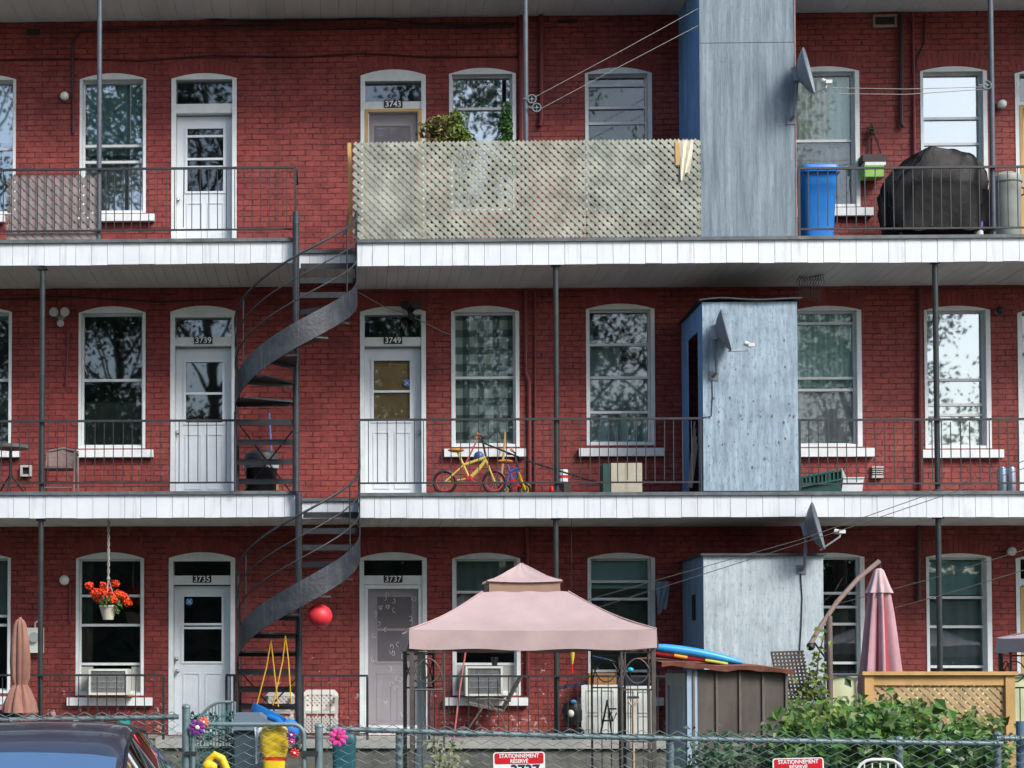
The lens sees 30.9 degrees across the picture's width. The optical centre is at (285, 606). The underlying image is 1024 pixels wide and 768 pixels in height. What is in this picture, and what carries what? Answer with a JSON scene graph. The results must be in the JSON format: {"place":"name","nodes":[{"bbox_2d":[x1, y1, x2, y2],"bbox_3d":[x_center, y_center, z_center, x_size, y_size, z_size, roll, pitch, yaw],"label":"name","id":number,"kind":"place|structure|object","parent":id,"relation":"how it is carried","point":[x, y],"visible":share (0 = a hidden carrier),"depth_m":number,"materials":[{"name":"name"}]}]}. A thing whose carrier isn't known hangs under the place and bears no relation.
{"place":"outdoors","nodes":[
{"label":"outdoors","id":0,"kind":"place"},
{"bbox_2d":[0,720,177,767],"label":"parked car","id":1,"kind":"object","parent":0,"point":[62,744],"visible":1,"depth_m":12.05,"materials":[{"name":"paint"}]},
{"bbox_2d":[581,685,617,733],"bbox_3d":[4.142,1.383,24.133,0.482,0.711,0.039,0,-2,2],"label":"old door","id":2,"kind":"structure","parent":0,"point":[584,703],"depth_m":24.12,"materials":[{"name":"white paint"}]},
{"bbox_2d":[581,685,617,733],"bbox_3d":[4.142,1.383,24.137,0.482,0.711,0.030,0,-2,2],"label":"door slab","id":3,"kind":"structure","parent":2,"relation":"in","point":[583,687],"depth_m":24.13,"materials":[{"name":"white paint"}]},
{"bbox_2d":[618,686,651,733],"bbox_3d":[4.619,1.390,24.137,0.451,0.696,0.039,0,-2,2],"label":"old door","id":4,"kind":"structure","parent":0,"point":[640,713],"depth_m":24.13,"materials":[{"name":"white paint"}]},
{"bbox_2d":[618,686,651,733],"bbox_3d":[4.619,1.390,24.141,0.451,0.696,0.030,0,-2,2],"label":"door slab","id":5,"kind":"structure","parent":4,"relation":"in","point":[627,687],"depth_m":24.13,"materials":[{"name":"white paint"}]},
{"bbox_2d":[640,657,792,767],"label":"garden shed","id":6,"kind":"structure","parent":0,"point":[744,698],"depth_m":19.73,"materials":[{"name":"brown metal"}]},
{"bbox_2d":[669,673,686,767],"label":"door","id":7,"kind":"structure","parent":6,"relation":"in","point":[675,692],"depth_m":20.48,"materials":[{"name":"grey paint"}]},
{"bbox_2d":[656,644,742,664],"bbox_3d":[4.564,0.542,20.353,1.135,0.265,0.599,0,-2,2],"label":"inflatable boat","id":8,"kind":"object","parent":6,"relation":"on","point":[687,653],"visible":0.86,"depth_m":20.07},
{"bbox_2d":[770,650,813,713],"bbox_3d":[5.705,0.849,20.585,0.454,0.721,0.198,0,-2,2],"label":"trellis","id":9,"kind":"object","parent":6,"relation":"attached to","point":[792,665],"visible":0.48,"depth_m":20.63,"materials":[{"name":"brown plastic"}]},
{"label":"ground","id":10,"kind":"structure","parent":0,"visible":0},
{"bbox_2d":[0,711,178,762],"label":"chain link fence","id":11,"kind":"object","parent":10,"relation":"on","point":[154,717],"visible":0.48,"depth_m":16.02,"materials":[{"name":"metal"}]},
{"bbox_2d":[182,704,322,767],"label":"chain link gate","id":12,"kind":"structure","parent":10,"relation":"on","point":[317,753],"depth_m":15.95,"materials":[{"name":"metal"}]},
{"bbox_2d":[0,0,1023,767],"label":"apartment building","id":13,"kind":"structure","parent":10,"relation":"on","point":[428,552],"depth_m":25.47,"materials":[{"name":"red brick"}]},
{"bbox_2d":[0,540,15,704],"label":"window","id":14,"kind":"structure","parent":13,"relation":"in","point":[5,562],"depth_m":25.58,"materials":[{"name":"white paint"}]},
{"bbox_2d":[0,294,18,457],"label":"window","id":15,"kind":"structure","parent":13,"relation":"in","point":[5,384],"depth_m":25.71,"materials":[{"name":"white paint"}]},
{"bbox_2d":[0,61,20,222],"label":"window","id":16,"kind":"structure","parent":13,"relation":"in","point":[7,84],"depth_m":25.99,"materials":[{"name":"white paint"}]},
{"bbox_2d":[36,519,45,716],"bbox_3d":[-3.233,0.288,24.110,0.120,2.907,0.100,0,-2,2],"label":"balcony post","id":17,"kind":"object","parent":13,"relation":"on","point":[40,583],"visible":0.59,"depth_m":24.09,"materials":[{"name":"metal"}]},
{"bbox_2d":[38,267,47,491],"bbox_3d":[-3.228,-2.997,24.225,0.120,3.008,0.100,0,-2,2],"label":"balcony post","id":18,"kind":"object","parent":13,"relation":"on","point":[42,270],"visible":1,"depth_m":24.20,"materials":[{"name":"metal"}]},
{"bbox_2d":[6,174,96,239],"bbox_3d":[-3.090,-5.284,24.290,1.266,0.946,0.014,0,-2,2],"label":"lattice screen","id":19,"kind":"object","parent":13,"relation":"attached to","point":[58,206],"visible":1,"depth_m":24.29,"materials":[{"name":"wood"}]},
{"bbox_2d":[44,447,78,491],"bbox_3d":[-3.057,-1.833,24.794,0.489,0.725,0.527,0,-2,2],"label":"patio chair","id":20,"kind":"object","parent":13,"relation":"on","point":[52,459],"visible":0.66,"depth_m":24.98,"materials":[{"name":"brown metal"}]},
{"bbox_2d":[0,674,164,739],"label":"balcony railing","id":21,"kind":"object","parent":13,"relation":"on","point":[163,699],"visible":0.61,"depth_m":23.99,"materials":[{"name":"metal"}]},
{"bbox_2d":[96,0,101,238],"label":"balcony post","id":22,"kind":"object","parent":13,"relation":"on","point":[99,86],"visible":1,"depth_m":24.30,"materials":[{"name":"grey metal"}]},
{"bbox_2d":[84,520,132,619],"bbox_3d":[-2.339,-0.491,24.271,0.639,1.321,0.345,0,-2,2],"label":"hanging flower basket","id":23,"kind":"object","parent":13,"relation":"hanging from","point":[108,603],"visible":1,"depth_m":24.20,"materials":[{"name":"plant"}]},
{"bbox_2d":[67,538,152,705],"bbox_3d":[-2.444,0.205,25.583,1.188,2.340,0.340,0,-2,2],"label":"window","id":24,"kind":"structure","parent":13,"relation":"in","point":[84,564],"depth_m":25.54,"materials":[{"name":"white paint"}]},
{"bbox_2d":[81,667,139,695],"bbox_3d":[-2.466,1.034,25.380,0.902,0.411,0.490,0,-2,2],"label":"window air conditioner","id":25,"kind":"object","parent":13,"relation":"attached to","point":[111,685],"depth_m":25.17,"materials":[{"name":"beige paint"}]},
{"bbox_2d":[74,292,153,457],"bbox_3d":[-2.406,-3.249,25.703,1.125,2.335,0.340,0,-2,2],"label":"window","id":26,"kind":"structure","parent":13,"relation":"in","point":[135,410],"depth_m":25.71,"materials":[{"name":"white paint"}]},
{"bbox_2d":[75,59,154,222],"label":"window","id":27,"kind":"structure","parent":13,"relation":"in","point":[123,95],"depth_m":25.92,"materials":[{"name":"white paint"}]},
{"bbox_2d":[0,419,236,490],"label":"balcony railing","id":28,"kind":"object","parent":13,"relation":"on","point":[11,421],"visible":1,"depth_m":24.09,"materials":[{"name":"metal"}]},
{"bbox_2d":[0,166,298,232],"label":"balcony railing","id":29,"kind":"object","parent":13,"relation":"on","point":[296,182],"visible":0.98,"depth_m":24.20,"materials":[{"name":"metal"}]},
{"bbox_2d":[164,538,239,734],"bbox_3d":[-1.165,0.409,25.568,1.054,2.743,0.252,0,-2,2],"label":"door","id":30,"kind":"structure","parent":13,"relation":"in","point":[198,684],"depth_m":25.56,"materials":[{"name":"white paint"}]},
{"bbox_2d":[166,291,240,490],"bbox_3d":[-1.152,-2.935,25.684,1.051,2.962,0.252,0,-2,2],"label":"door","id":31,"kind":"structure","parent":13,"relation":"in","point":[183,350],"depth_m":25.68,"materials":[{"name":"white paint"}]},
{"bbox_2d":[167,59,240,237],"bbox_3d":[-1.146,-6.245,25.800,1.047,2.921,0.252,0,-2,2],"label":"door","id":32,"kind":"structure","parent":13,"relation":"in","point":[184,117],"depth_m":25.80,"materials":[{"name":"white paint"}]},
{"bbox_2d":[0,53,518,61],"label":"wall cable","id":33,"kind":"object","parent":13,"relation":"attached to","point":[262,56],"depth_m":25.68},
{"bbox_2d":[243,449,278,490],"bbox_3d":[-0.337,-1.804,24.803,0.500,0.664,0.500,0,-2,2],"label":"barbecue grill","id":34,"kind":"object","parent":13,"relation":"on","point":[266,472],"visible":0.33,"depth_m":24.62,"materials":[{"name":"black plastic"}]},
{"bbox_2d":[71,23,516,133],"bbox_3d":[0.107,-7.423,25.655,6.262,1.517,0.032,0,-2,2],"label":"wall pipe","id":35,"kind":"object","parent":13,"relation":"attached to","point":[280,27],"depth_m":25.69,"materials":[{"name":"metal"}]},
{"bbox_2d":[234,182,357,491],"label":"spiral staircase","id":36,"kind":"structure","parent":13,"relation":"on","point":[304,331],"depth_m":23.76,"materials":[{"name":"grey metal"}]},
{"bbox_2d":[236,443,360,743],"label":"spiral staircase","id":37,"kind":"structure","parent":13,"relation":"on","point":[297,595],"depth_m":23.58,"materials":[{"name":"grey metal"}]},
{"bbox_2d":[250,636,291,720],"bbox_3d":[-0.152,1.010,23.447,0.607,1.282,0.370,0,-2,2],"label":"toddler swing","id":38,"kind":"object","parent":37,"relation":"hanging from","point":[255,707],"visible":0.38,"depth_m":23.44,"materials":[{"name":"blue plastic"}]},
{"bbox_2d":[304,690,337,736],"bbox_3d":[0.460,1.427,24.410,0.490,0.642,0.469,0,-2,2],"label":"plastic chair","id":39,"kind":"object","parent":13,"relation":"on","point":[325,708],"visible":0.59,"depth_m":24.61,"materials":[{"name":"plastic"}]},
{"bbox_2d":[302,675,368,739],"bbox_3d":[0.641,1.310,23.891,0.876,0.850,0.032,0,-2,2],"label":"balcony railing","id":40,"kind":"object","parent":13,"relation":"on","point":[367,705],"visible":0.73,"depth_m":23.88,"materials":[{"name":"metal"}]},
{"bbox_2d":[203,18,514,27],"bbox_3d":[0.826,-8.204,25.638,4.745,0.208,0.024,0,-2,2],"label":"wall cable","id":41,"kind":"object","parent":13,"relation":"attached to","point":[360,19],"depth_m":25.62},
{"bbox_2d":[356,55,429,238],"bbox_3d":[1.507,-6.260,25.708,1.040,2.945,0.260,0,-2,2],"label":"door","id":42,"kind":"structure","parent":13,"relation":"in","point":[386,113],"depth_m":25.64,"materials":[{"name":"white paint"}]},
{"bbox_2d":[357,292,429,492],"bbox_3d":[1.497,-2.926,25.596,1.044,2.937,0.252,0,-2,2],"label":"door","id":43,"kind":"structure","parent":13,"relation":"in","point":[392,369],"depth_m":25.59,"materials":[{"name":"white paint"}]},
{"bbox_2d":[359,538,430,734],"bbox_3d":[1.493,0.409,25.480,1.063,2.737,0.252,0,-2,2],"label":"door","id":44,"kind":"structure","parent":13,"relation":"in","point":[385,678],"depth_m":25.45,"materials":[{"name":"white paint"}]},
{"bbox_2d":[415,115,460,238],"bbox_3d":[2.069,-5.700,24.501,0.593,1.765,0.450,1,-2,-26],"label":"potted shrub","id":45,"kind":"object","parent":13,"relation":"on","point":[438,130],"visible":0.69,"depth_m":24.44,"materials":[{"name":"green plant"}]},
{"bbox_2d":[443,108,476,237],"bbox_3d":[2.311,-5.748,24.562,0.526,1.866,0.440,0,-2,2],"label":"potted shrub","id":46,"kind":"object","parent":13,"relation":"on","point":[463,135],"visible":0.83,"depth_m":24.47,"materials":[{"name":"green plant"}]},
{"bbox_2d":[433,432,506,492],"bbox_3d":[2.448,-1.892,24.227,0.920,0.796,0.462,1,-2,-19],"label":"child bicycle","id":47,"kind":"object","parent":13,"relation":"on","point":[472,475],"visible":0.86,"depth_m":24.24,"materials":[{"name":"yellow metal"}]},
{"bbox_2d":[444,54,518,210],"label":"window","id":48,"kind":"structure","parent":13,"relation":"in","point":[457,80],"depth_m":25.61,"materials":[{"name":"white paint"}]},
{"bbox_2d":[444,291,525,456],"bbox_3d":[2.763,-3.235,25.531,1.126,2.320,0.340,0,-2,2],"label":"window","id":49,"kind":"structure","parent":13,"relation":"in","point":[484,337],"depth_m":25.64,"materials":[{"name":"glass"}]},
{"bbox_2d":[457,665,513,697],"bbox_3d":[2.756,1.016,25.207,0.868,0.459,0.490,0,-2,2],"label":"window air conditioner","id":50,"kind":"object","parent":13,"relation":"attached to","point":[489,670],"depth_m":25.00,"materials":[{"name":"beige paint"}]},
{"bbox_2d":[445,538,527,705],"bbox_3d":[2.768,0.207,25.410,1.157,2.318,0.340,0,-2,2],"label":"window","id":51,"kind":"structure","parent":13,"relation":"in","point":[469,571],"depth_m":25.37,"materials":[{"name":"white paint"}]},
{"bbox_2d":[496,101,517,237],"bbox_3d":[2.950,-5.793,24.434,0.376,1.947,0.377,0,-2,2],"label":"potted shrub","id":52,"kind":"object","parent":13,"relation":"on","point":[505,128],"visible":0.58,"depth_m":24.41,"materials":[{"name":"green plant"}]},
{"bbox_2d":[519,15,522,237],"bbox_3d":[3.287,-6.699,25.504,0.087,3.116,0.079,1,-2,-21],"label":"wall pipe","id":53,"kind":"object","parent":13,"relation":"attached to","point":[521,82],"depth_m":25.49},
{"bbox_2d":[523,0,528,237],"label":"balcony post","id":54,"kind":"object","parent":13,"relation":"on","point":[525,73],"visible":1,"depth_m":24.13,"materials":[{"name":"grey metal"}]},
{"bbox_2d":[352,138,701,239],"bbox_3d":[3.154,-5.476,24.006,4.561,1.306,0.057,0,-2,2],"label":"lattice screen","id":55,"kind":"object","parent":13,"relation":"on","point":[695,171],"visible":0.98,"depth_m":23.98,"materials":[{"name":"wood"}]},
{"bbox_2d":[523,290,531,485],"bbox_3d":[3.352,-2.996,25.383,0.102,2.803,0.056,0,-2,2],"label":"wall pipe","id":56,"kind":"object","parent":13,"relation":"attached to","point":[527,377],"depth_m":25.36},
{"bbox_2d":[358,417,702,491],"bbox_3d":[3.189,-1.987,23.921,4.489,0.968,0.032,0,-2,2],"label":"balcony railing","id":57,"kind":"object","parent":13,"relation":"on","point":[590,419],"visible":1,"depth_m":23.91,"materials":[{"name":"metal"}]},
{"bbox_2d":[538,14,543,126],"bbox_3d":[3.554,-7.481,25.523,0.094,1.576,0.066,0,-2,2],"label":"wall pipe","id":58,"kind":"object","parent":13,"relation":"attached to","point":[541,65],"depth_m":25.50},
{"bbox_2d":[428,675,665,739],"bbox_3d":[3.478,1.310,23.797,3.254,0.843,0.032,0,-2,2],"label":"balcony railing","id":59,"kind":"object","parent":13,"relation":"on","point":[528,676],"visible":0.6,"depth_m":23.80,"materials":[{"name":"metal"}]},
{"bbox_2d":[551,518,561,739],"bbox_3d":[3.531,0.281,23.886,0.120,2.907,0.100,0,-2,2],"label":"balcony post","id":60,"kind":"object","parent":13,"relation":"on","point":[556,568],"visible":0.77,"depth_m":23.87,"materials":[{"name":"metal"}]},
{"bbox_2d":[551,265,561,491],"bbox_3d":[3.548,-3.005,24.000,0.120,3.008,0.100,0,-2,2],"label":"balcony post","id":61,"kind":"object","parent":13,"relation":"on","point":[556,364],"visible":1,"depth_m":23.97,"materials":[{"name":"metal"}]},
{"bbox_2d":[580,53,655,210],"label":"window","id":62,"kind":"structure","parent":13,"relation":"in","point":[618,104],"depth_m":25.68,"materials":[{"name":"white paint"}]},
{"bbox_2d":[600,463,641,491],"bbox_3d":[4.450,-1.692,24.313,0.511,0.406,0.354,0,-2,2],"label":"cardboard box","id":63,"kind":"object","parent":13,"relation":"on","point":[621,487],"visible":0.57,"depth_m":24.14,"materials":[{"name":"cardboard"}]},
{"bbox_2d":[578,289,663,456],"bbox_3d":[4.645,-3.246,25.469,1.172,2.338,0.340,0,-2,2],"label":"window","id":64,"kind":"structure","parent":13,"relation":"in","point":[611,392],"depth_m":25.53,"materials":[{"name":"white paint"}]},
{"bbox_2d":[580,538,663,705],"bbox_3d":[4.630,0.206,25.349,1.137,2.313,0.340,0,-2,2],"label":"window","id":65,"kind":"structure","parent":13,"relation":"in","point":[614,571],"depth_m":25.45,"materials":[{"name":"white paint"}]},
{"bbox_2d":[678,0,797,236],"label":"storage shed","id":66,"kind":"structure","parent":13,"relation":"on","point":[737,60],"depth_m":23.96,"materials":[{"name":"blue wood"}]},
{"bbox_2d":[786,47,831,124],"bbox_3d":[6.757,-6.784,23.695,0.402,0.930,0.587,0,-2,-13],"label":"satellite dish","id":67,"kind":"object","parent":66,"relation":"attached to","point":[801,73],"visible":1,"depth_m":23.66,"materials":[{"name":"metal"}]},
{"bbox_2d":[678,297,801,491],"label":"storage shed","id":68,"kind":"structure","parent":13,"relation":"on","point":[750,433],"depth_m":23.83,"materials":[{"name":"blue wood"}]},
{"bbox_2d":[709,309,754,380],"bbox_3d":[5.696,-3.404,23.606,0.419,0.890,0.625,1,-2,-29],"label":"satellite dish","id":69,"kind":"object","parent":68,"relation":"attached to","point":[719,331],"visible":1,"depth_m":23.54,"materials":[{"name":"metal"}]},
{"bbox_2d":[679,553,825,711],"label":"storage shed","id":70,"kind":"structure","parent":13,"relation":"on","point":[748,612],"depth_m":23.73,"materials":[{"name":"blue wood"}]},
{"bbox_2d":[796,502,845,573],"bbox_3d":[6.824,-0.890,23.474,0.423,0.913,0.638,1,-2,-21],"label":"satellite dish","id":71,"kind":"object","parent":70,"relation":"attached to","point":[810,525],"visible":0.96,"depth_m":23.42,"materials":[{"name":"metal"}]},
{"bbox_2d":[797,164,839,235],"bbox_3d":[7.055,-5.334,24.320,0.550,1.019,0.600,0,-2,2],"label":"wheeled bin","id":72,"kind":"object","parent":13,"relation":"on","point":[822,197],"visible":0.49,"depth_m":24.11,"materials":[{"name":"blue plastic"}]},
{"bbox_2d":[801,469,841,490],"bbox_3d":[7.044,-1.653,24.282,0.581,0.326,0.380,0,-2,2],"label":"folded bench","id":73,"kind":"object","parent":13,"relation":"on","point":[823,477],"visible":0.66,"depth_m":24.12,"materials":[{"name":"green plastic"}]},
{"bbox_2d":[792,538,868,673],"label":"window","id":74,"kind":"structure","parent":13,"relation":"in","point":[847,620],"depth_m":25.27,"materials":[{"name":"white paint"}]},
{"bbox_2d":[789,291,874,456],"bbox_3d":[7.518,-3.216,25.372,1.163,2.307,0.340,0,-2,2],"label":"window","id":75,"kind":"structure","parent":13,"relation":"in","point":[829,338],"depth_m":25.48,"materials":[{"name":"glass"}]},
{"bbox_2d":[796,52,873,216],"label":"window","id":76,"kind":"structure","parent":13,"relation":"in","point":[827,120],"depth_m":25.60,"materials":[{"name":"white paint"}]},
{"bbox_2d":[858,123,885,180],"bbox_3d":[8.088,-6.302,25.236,0.319,0.793,0.230,0,-2,2],"label":"hanging planter","id":77,"kind":"object","parent":13,"relation":"hanging from","point":[871,160],"visible":0.99,"depth_m":25.12,"materials":[{"name":"green plastic"}]},
{"bbox_2d":[899,13,904,127],"bbox_3d":[8.531,-7.427,25.346,0.084,1.600,0.060,0,-2,2],"label":"wall pipe","id":78,"kind":"object","parent":13,"relation":"attached to","point":[901,69],"depth_m":25.33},
{"bbox_2d":[797,165,1023,235],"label":"balcony railing","id":79,"kind":"object","parent":13,"relation":"on","point":[884,168],"visible":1,"depth_m":23.87,"materials":[{"name":"metal"}]},
{"bbox_2d":[798,418,1023,490],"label":"balcony railing","id":80,"kind":"object","parent":13,"relation":"on","point":[893,420],"visible":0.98,"depth_m":23.76,"materials":[{"name":"metal"}]},
{"bbox_2d":[917,288,922,490],"bbox_3d":[8.733,-3.000,25.194,0.083,2.805,0.064,0,-2,2],"label":"wall pipe","id":81,"kind":"object","parent":13,"relation":"attached to","point":[919,333],"depth_m":25.17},
{"bbox_2d":[823,673,1023,736],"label":"porch panel","id":82,"kind":"object","parent":13,"relation":"attached to","point":[840,688],"visible":0.07,"depth_m":23.51,"materials":[{"name":"yellow wood"}]},
{"bbox_2d":[877,146,988,234],"bbox_3d":[8.597,-5.450,24.333,1.447,1.253,0.678,0,-2,2],"label":"covered barbecue","id":83,"kind":"object","parent":13,"relation":"on","point":[933,156],"visible":0.83,"depth_m":24.05,"materials":[{"name":"fabric"}]},
{"bbox_2d":[930,262,942,490],"bbox_3d":[8.475,-3.010,23.837,0.120,3.008,0.100,0,-2,2],"label":"balcony post","id":84,"kind":"object","parent":13,"relation":"on","point":[936,370],"visible":0.89,"depth_m":23.81,"materials":[{"name":"metal"}]},
{"bbox_2d":[932,517,943,670],"bbox_3d":[8.476,0.275,23.722,0.120,2.907,0.100,0,-2,2],"label":"balcony post","id":85,"kind":"object","parent":13,"relation":"on","point":[938,593],"visible":0.59,"depth_m":23.71,"materials":[{"name":"metal"}]},
{"bbox_2d":[915,52,988,174],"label":"window","id":86,"kind":"structure","parent":13,"relation":"in","point":[958,120],"depth_m":25.54,"materials":[{"name":"white paint"}]},
{"bbox_2d":[921,539,994,670],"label":"window","id":87,"kind":"structure","parent":13,"relation":"in","point":[966,620],"depth_m":25.30,"materials":[{"name":"white paint"}]},
{"bbox_2d":[922,291,1003,458],"bbox_3d":[9.304,-3.201,25.313,1.107,2.317,0.340,0,-2,2],"label":"window","id":88,"kind":"structure","parent":13,"relation":"in","point":[964,331],"depth_m":25.41,"materials":[{"name":"glass"}]},
{"bbox_2d":[988,0,995,233],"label":"balcony post","id":89,"kind":"object","parent":13,"relation":"on","point":[991,115],"visible":1,"depth_m":23.91,"materials":[{"name":"grey metal"}]},
{"bbox_2d":[988,171,1023,233],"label":"trash can","id":90,"kind":"object","parent":13,"relation":"on","point":[1003,202],"visible":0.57,"depth_m":24.04,"materials":[{"name":"grey plastic"}]},
{"bbox_2d":[1010,56,1023,233],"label":"door","id":91,"kind":"structure","parent":13,"relation":"in","point":[1019,106],"depth_m":25.32,"materials":[{"name":"white paint"}]},
{"bbox_2d":[1011,541,1023,672],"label":"door","id":92,"kind":"structure","parent":13,"relation":"in","point":[1019,582],"depth_m":25.09,"materials":[{"name":"white paint"}]},
{"bbox_2d":[1012,296,1023,490],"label":"door","id":93,"kind":"structure","parent":13,"relation":"in","point":[1020,345],"depth_m":25.19,"materials":[{"name":"white paint"}]},
{"bbox_2d":[326,723,1003,767],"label":"chain link fence","id":94,"kind":"object","parent":10,"relation":"on","point":[898,742],"visible":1,"depth_m":15.86,"materials":[{"name":"metal"}]},
{"bbox_2d":[493,752,544,767],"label":"parking sign","id":95,"kind":"object","parent":94,"relation":"attached to","point":[518,759],"visible":1,"depth_m":15.85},
{"bbox_2d":[772,757,823,767],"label":"parking sign","id":96,"kind":"object","parent":94,"relation":"attached to","point":[816,762],"visible":1,"depth_m":15.77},
{"label":"yard","id":97,"kind":"structure","parent":0,"visible":0},
{"bbox_2d":[2,617,38,716],"bbox_3d":[-3.329,1.333,22.890,0.520,2.413,0.520,0,-2,2],"label":"patio umbrella","id":98,"kind":"object","parent":97,"relation":"on","point":[19,699],"visible":0.99,"depth_m":22.82,"materials":[{"name":"pink fabric"}]},
{"bbox_2d":[190,700,235,767],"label":"chair","id":99,"kind":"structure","parent":97,"relation":"on","point":[227,714],"depth_m":17.80,"materials":[{"name":"metal"}]},
{"bbox_2d":[232,712,271,767],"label":"grey blue bin","id":100,"kind":"object","parent":97,"relation":"on","point":[250,717],"visible":0.59,"depth_m":17.18,"materials":[{"name":"plastic"}]},
{"bbox_2d":[260,727,288,767],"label":"yellow toy","id":101,"kind":"object","parent":97,"relation":"on","point":[269,762],"visible":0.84,"depth_m":15.99,"materials":[{"name":"plastic"}]},
{"bbox_2d":[332,732,356,767],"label":"teal bin","id":102,"kind":"object","parent":97,"relation":"on","point":[348,750],"visible":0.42,"depth_m":16.55,"materials":[{"name":"plastic"}]},
{"bbox_2d":[422,738,468,767],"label":"weed patch","id":103,"kind":"object","parent":97,"relation":"on","point":[446,764],"visible":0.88,"depth_m":17.07,"materials":[{"name":"green plant"}]},
{"bbox_2d":[400,563,658,767],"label":"garden gazebo","id":104,"kind":"object","parent":97,"relation":"on","point":[521,607],"visible":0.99,"depth_m":19.65,"materials":[{"name":"pink fabric"}]},
{"bbox_2d":[416,651,427,767],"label":"post","id":105,"kind":"object","parent":104,"relation":"attached to","point":[421,672],"visible":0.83,"depth_m":21.70,"materials":[{"name":"metal"}]},
{"bbox_2d":[675,678,1015,767],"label":"leafy bush","id":106,"kind":"object","parent":97,"relation":"on","point":[839,716],"visible":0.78,"depth_m":16.42,"materials":[{"name":"green plant"}]},
{"bbox_2d":[806,559,903,703],"bbox_3d":[6.394,0.961,20.773,1.001,3.010,1.015,2,-3,-43],"label":"cantilever umbrella","id":107,"kind":"object","parent":97,"relation":"on","point":[880,650],"visible":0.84,"depth_m":20.72,"materials":[{"name":"fabric"}]},
{"bbox_2d":[788,627,832,709],"bbox_3d":[5.829,0.890,20.467,0.568,1.341,0.381,0,-2,2],"label":"climbing vine","id":108,"kind":"object","parent":107,"relation":"attached to","point":[807,689],"visible":0.84,"depth_m":20.44,"materials":[{"name":"green plant"}]},
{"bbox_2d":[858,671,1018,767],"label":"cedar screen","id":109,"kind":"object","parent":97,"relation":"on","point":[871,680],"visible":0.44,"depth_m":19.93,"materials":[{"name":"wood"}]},
{"bbox_2d":[994,632,1023,735],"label":"garden gazebo","id":110,"kind":"object","parent":97,"relation":"on","point":[1009,644],"visible":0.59,"depth_m":21.60,"materials":[{"name":"grey fabric"}]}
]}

